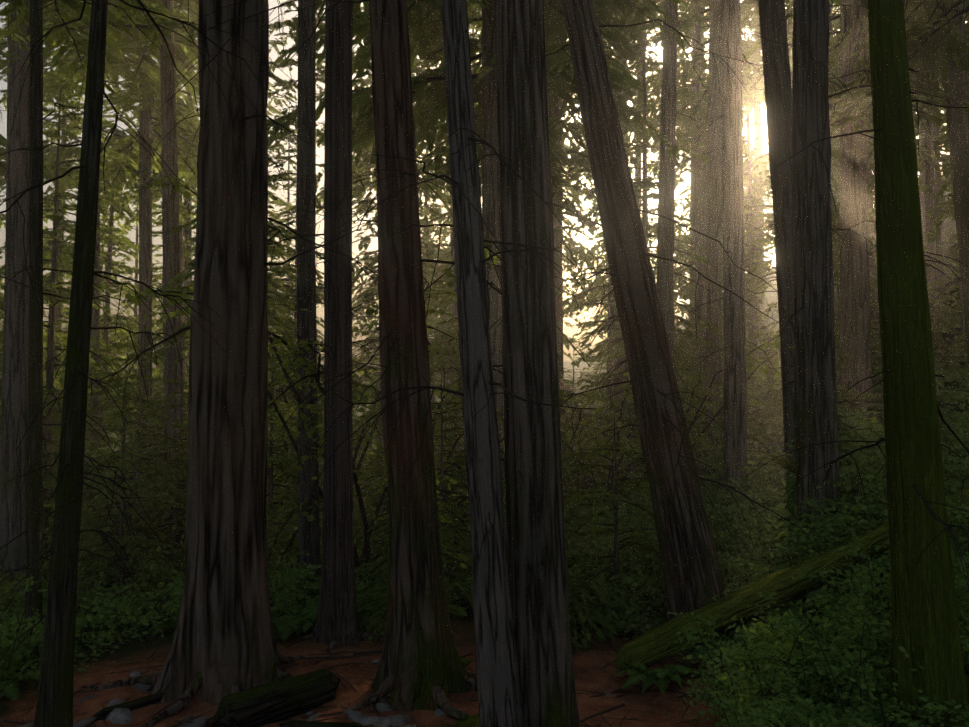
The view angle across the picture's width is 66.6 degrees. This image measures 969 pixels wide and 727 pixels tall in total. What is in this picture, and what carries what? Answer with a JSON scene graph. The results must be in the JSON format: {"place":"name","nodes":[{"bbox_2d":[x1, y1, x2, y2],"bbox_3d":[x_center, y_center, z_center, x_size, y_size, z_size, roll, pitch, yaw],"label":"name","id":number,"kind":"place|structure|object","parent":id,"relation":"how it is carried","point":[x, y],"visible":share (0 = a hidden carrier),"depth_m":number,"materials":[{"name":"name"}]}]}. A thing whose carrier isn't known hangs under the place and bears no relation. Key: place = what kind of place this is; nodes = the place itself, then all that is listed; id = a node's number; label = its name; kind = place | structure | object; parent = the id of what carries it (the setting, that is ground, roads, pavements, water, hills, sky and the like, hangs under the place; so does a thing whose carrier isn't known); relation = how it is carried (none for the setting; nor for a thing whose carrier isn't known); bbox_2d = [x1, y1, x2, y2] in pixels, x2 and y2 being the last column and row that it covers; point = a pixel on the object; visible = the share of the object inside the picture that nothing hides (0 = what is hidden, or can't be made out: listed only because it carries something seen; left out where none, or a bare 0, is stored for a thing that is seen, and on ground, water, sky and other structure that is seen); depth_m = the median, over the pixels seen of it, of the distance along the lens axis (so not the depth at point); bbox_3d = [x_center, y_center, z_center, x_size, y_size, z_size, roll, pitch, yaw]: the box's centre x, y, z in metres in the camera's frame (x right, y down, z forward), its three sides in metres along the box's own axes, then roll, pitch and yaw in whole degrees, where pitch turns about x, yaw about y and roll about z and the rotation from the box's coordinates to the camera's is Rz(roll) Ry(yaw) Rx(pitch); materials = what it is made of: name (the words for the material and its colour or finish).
{"place":"outdoors","nodes":[
{"label":"outdoors","id":0,"kind":"place"},
{"bbox_2d":[0,522,968,726],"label":"forest floor","id":1,"kind":"structure","parent":0,"point":[654,711],"depth_m":8.17,"materials":[{"name":"brown soil"}]},
{"bbox_2d":[34,0,107,726],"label":"thin tree","id":2,"kind":"object","parent":1,"relation":"on","point":[64,610],"visible":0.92,"depth_m":6.38,"materials":[{"name":"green plant"}]},
{"bbox_2d":[92,692,163,719],"bbox_3d":[-3.612,3.585,7.809,1.021,0.122,0.119,-5,2,-34],"label":"log","id":3,"kind":"object","parent":1,"relation":"on","point":[103,713],"visible":0.5,"depth_m":7.72,"materials":[{"name":"brown wood"}]},
{"bbox_2d":[210,668,340,726],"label":"charred log","id":4,"kind":"object","parent":1,"relation":"on","point":[295,692],"visible":0.94,"depth_m":7.21,"materials":[{"name":"brown wood"}]},
{"bbox_2d":[278,719,366,726],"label":"log","id":5,"kind":"object","parent":1,"relation":"on","point":[293,723],"visible":0.98,"depth_m":6.84,"materials":[{"name":"brown wood"}]},
{"bbox_2d":[0,659,645,726],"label":"rocks","id":6,"kind":"object","parent":1,"relation":"on","point":[123,715],"visible":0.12,"depth_m":7.40,"materials":[{"name":"grey stone"}]},
{"bbox_2d":[0,625,742,726],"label":"fallen twigs","id":7,"kind":"object","parent":1,"relation":"on","point":[379,651],"visible":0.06,"depth_m":8.05,"materials":[{"name":"brown wood"}]},
{"bbox_2d":[82,621,746,726],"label":"tree roots","id":8,"kind":"object","parent":1,"relation":"on","point":[449,709],"visible":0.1,"depth_m":7.74,"materials":[{"name":"brown plant"}]},
{"bbox_2d":[460,658,473,666],"bbox_3d":[-0.545,3.416,8.317,0.926,0.139,0.136,0,-1,-24],"label":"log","id":9,"kind":"object","parent":1,"relation":"on","point":[465,662],"depth_m":8.43,"materials":[{"name":"green plant"}]},
{"bbox_2d":[441,0,524,726],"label":"hemlock tree","id":10,"kind":"object","parent":1,"relation":"on","point":[473,322],"visible":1,"depth_m":5.76,"materials":[{"name":"grey plant"}]},
{"bbox_2d":[495,0,580,726],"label":"hemlock tree","id":11,"kind":"object","parent":1,"relation":"on","point":[525,18],"visible":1,"depth_m":5.87,"materials":[{"name":"brown plant"}]},
{"bbox_2d":[615,486,968,673],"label":"fallen log","id":12,"kind":"object","parent":1,"relation":"on","point":[652,653],"depth_m":8.67,"materials":[{"name":"green plant"}]},
{"bbox_2d":[770,455,873,502],"bbox_3d":[5.827,2.052,12.659,1.950,0.234,0.224,28,9,20],"label":"leaning log","id":13,"kind":"object","parent":1,"relation":"on","point":[782,463],"depth_m":12.81,"materials":[{"name":"brown wood"}]},
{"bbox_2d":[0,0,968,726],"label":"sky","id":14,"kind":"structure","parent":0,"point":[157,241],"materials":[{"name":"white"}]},
{"bbox_2d":[1,175,968,607],"bbox_3d":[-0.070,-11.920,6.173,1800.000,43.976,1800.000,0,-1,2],"label":"forest ground","id":15,"kind":"structure","parent":0,"point":[873,315],"depth_m":45.59,"materials":[{"name":"green plant"}]},
{"bbox_2d":[24,0,42,650],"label":"thin tree","id":16,"kind":"object","parent":15,"relation":"on","point":[35,429],"depth_m":10.15,"materials":[{"name":"brown plant"}]},
{"bbox_2d":[150,0,281,705],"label":"tree trunk","id":17,"kind":"object","parent":15,"relation":"on","point":[241,533],"visible":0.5,"depth_m":8.02,"materials":[{"name":"brown plant"}]},
{"bbox_2d":[296,0,320,596],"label":"grey tree","id":18,"kind":"object","parent":15,"relation":"on","point":[307,472],"depth_m":12.43,"materials":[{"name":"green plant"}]},
{"bbox_2d":[310,0,360,646],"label":"cedar tree","id":19,"kind":"object","parent":15,"relation":"on","point":[347,618],"depth_m":9.47,"materials":[{"name":"brown plant"}]},
{"bbox_2d":[12,169,792,592],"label":"vine maple leaves","id":20,"kind":"object","parent":15,"relation":"on","point":[278,343],"depth_m":13.29,"materials":[{"name":"green plant"}]},
{"bbox_2d":[369,0,470,711],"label":"fir tree","id":21,"kind":"object","parent":15,"relation":"on","point":[409,333],"visible":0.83,"depth_m":7.71,"materials":[{"name":"brown plant"}]},
{"bbox_2d":[451,714,478,726],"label":"mossy rocks","id":22,"kind":"object","parent":15,"relation":"on","point":[469,721],"visible":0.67,"depth_m":6.76,"materials":[{"name":"green plant"}]},
{"bbox_2d":[0,0,968,660],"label":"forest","id":23,"kind":"object","parent":15,"relation":"on","point":[16,354],"depth_m":16.06,"materials":[{"name":"green plant"}]},
{"bbox_2d":[0,330,968,726],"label":"undergrowth shrub","id":24,"kind":"object","parent":15,"relation":"on","point":[804,664],"depth_m":9.68,"materials":[{"name":"green plant"}]},
{"bbox_2d":[840,393,967,402],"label":"fallen log","id":25,"kind":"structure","parent":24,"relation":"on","point":[850,397],"depth_m":18.18,"materials":[{"name":"brown wood"}]},
{"bbox_2d":[0,0,968,651],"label":"trees","id":26,"kind":"object","parent":15,"relation":"on","point":[562,76],"depth_m":20.74,"materials":[{"name":"green plant"}]},
{"bbox_2d":[0,356,968,726],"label":"ferns","id":27,"kind":"object","parent":15,"relation":"on","point":[304,620],"depth_m":9.48,"materials":[{"name":"green plant"}]},
{"bbox_2d":[561,0,740,659],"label":"leaning tree","id":28,"kind":"object","parent":15,"relation":"on","point":[685,595],"depth_m":9.12,"materials":[{"name":"brown plant"}]},
{"bbox_2d":[708,0,722,428],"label":"thin tree","id":29,"kind":"object","parent":15,"relation":"on","point":[716,198],"depth_m":25.68,"materials":[{"name":"brown wood"}]},
{"bbox_2d":[721,0,747,502],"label":"tree","id":30,"kind":"object","parent":15,"relation":"on","point":[728,150],"depth_m":15.22,"materials":[{"name":"brown wood"}]},
{"bbox_2d":[758,0,794,459],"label":"tree trunk","id":31,"kind":"object","parent":15,"relation":"on","point":[777,180],"depth_m":16.58,"materials":[{"name":"brown wood"}]},
{"bbox_2d":[792,0,842,521],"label":"tree","id":32,"kind":"object","parent":15,"relation":"on","point":[809,371],"depth_m":11.61,"materials":[{"name":"brown plant"}]},
{"bbox_2d":[850,0,874,413],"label":"tree","id":33,"kind":"object","parent":15,"relation":"on","point":[863,229],"depth_m":20.58,"materials":[{"name":"brown plant"}]},
{"bbox_2d":[868,0,968,726],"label":"mossy tree","id":34,"kind":"object","parent":15,"relation":"on","point":[895,227],"visible":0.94,"depth_m":5.71,"materials":[{"name":"green plant"}]},
{"bbox_2d":[936,0,968,382],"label":"thin tree","id":35,"kind":"object","parent":15,"relation":"on","point":[954,152],"depth_m":19.59,"materials":[{"name":"brown plant"}]}
]}

